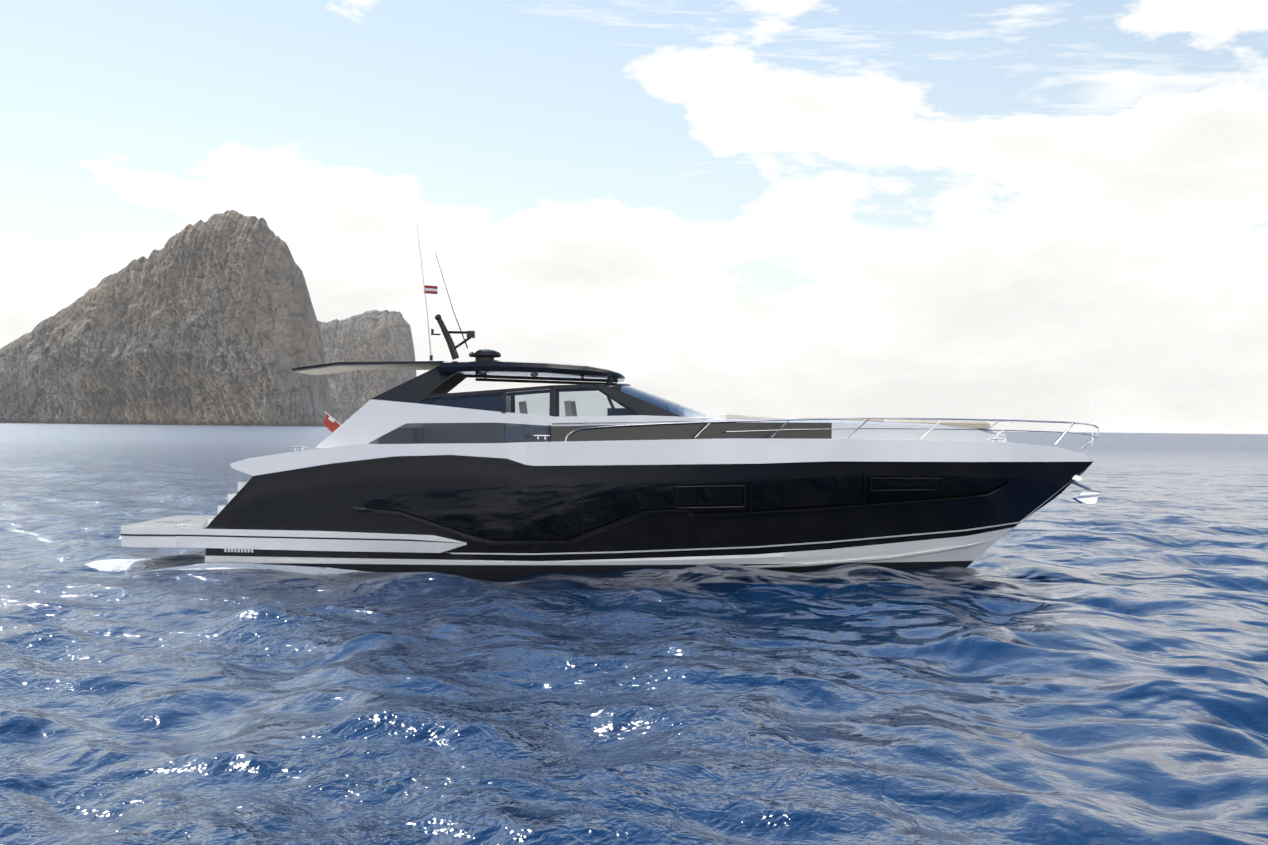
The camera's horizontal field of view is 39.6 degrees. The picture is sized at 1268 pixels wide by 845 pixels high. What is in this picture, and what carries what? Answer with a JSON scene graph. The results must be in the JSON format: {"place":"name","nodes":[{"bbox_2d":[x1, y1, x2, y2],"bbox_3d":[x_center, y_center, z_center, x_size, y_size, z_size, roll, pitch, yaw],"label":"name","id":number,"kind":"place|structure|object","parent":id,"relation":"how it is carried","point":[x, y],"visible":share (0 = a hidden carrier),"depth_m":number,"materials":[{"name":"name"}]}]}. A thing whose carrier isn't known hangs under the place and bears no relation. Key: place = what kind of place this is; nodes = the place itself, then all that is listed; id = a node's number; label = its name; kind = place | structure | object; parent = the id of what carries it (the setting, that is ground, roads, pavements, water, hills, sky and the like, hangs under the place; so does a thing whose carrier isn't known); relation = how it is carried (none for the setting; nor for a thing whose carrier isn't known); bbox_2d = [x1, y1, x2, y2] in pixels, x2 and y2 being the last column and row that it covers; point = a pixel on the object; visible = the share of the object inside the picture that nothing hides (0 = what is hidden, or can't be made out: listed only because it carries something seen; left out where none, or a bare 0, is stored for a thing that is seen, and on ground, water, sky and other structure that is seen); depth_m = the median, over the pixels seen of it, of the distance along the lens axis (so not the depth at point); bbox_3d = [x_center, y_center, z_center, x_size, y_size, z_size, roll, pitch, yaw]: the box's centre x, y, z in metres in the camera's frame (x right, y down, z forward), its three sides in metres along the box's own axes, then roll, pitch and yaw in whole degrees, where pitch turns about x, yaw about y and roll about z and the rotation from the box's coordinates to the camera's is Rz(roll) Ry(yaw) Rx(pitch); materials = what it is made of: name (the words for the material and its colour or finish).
{"place":"outdoors","nodes":[
{"label":"outdoors","id":0,"kind":"place"},
{"bbox_2d":[0,423,1267,844],"bbox_3d":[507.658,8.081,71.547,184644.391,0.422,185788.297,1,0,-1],"label":"sea","id":1,"kind":"structure","parent":0,"point":[1064,667],"depth_m":19.40,"materials":[{"name":"blue liquid"}]},
{"bbox_2d":[0,210,330,425],"bbox_3d":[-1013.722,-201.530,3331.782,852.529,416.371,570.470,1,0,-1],"label":"island rock","id":2,"kind":"object","parent":1,"relation":"on","point":[212,320],"visible":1,"depth_m":3161.78,"materials":[{"name":"stone"}]},
{"bbox_2d":[318,310,416,425],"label":"islet rock","id":3,"kind":"object","parent":1,"relation":"in","point":[376,336],"visible":0.56,"depth_m":4169.47,"materials":[{"name":"stone"}]},
{"bbox_2d":[120,226,1099,581],"bbox_3d":[-0.166,-0.072,36.750,19.852,7.880,5.062,1,0,-1],"label":"yacht","id":4,"kind":"object","parent":1,"relation":"on","point":[426,472],"visible":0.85,"depth_m":34.75,"materials":[{"name":"black paint"}]},
{"bbox_2d":[0,0,1267,433],"label":"sky","id":5,"kind":"structure","parent":0,"point":[961,209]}
]}

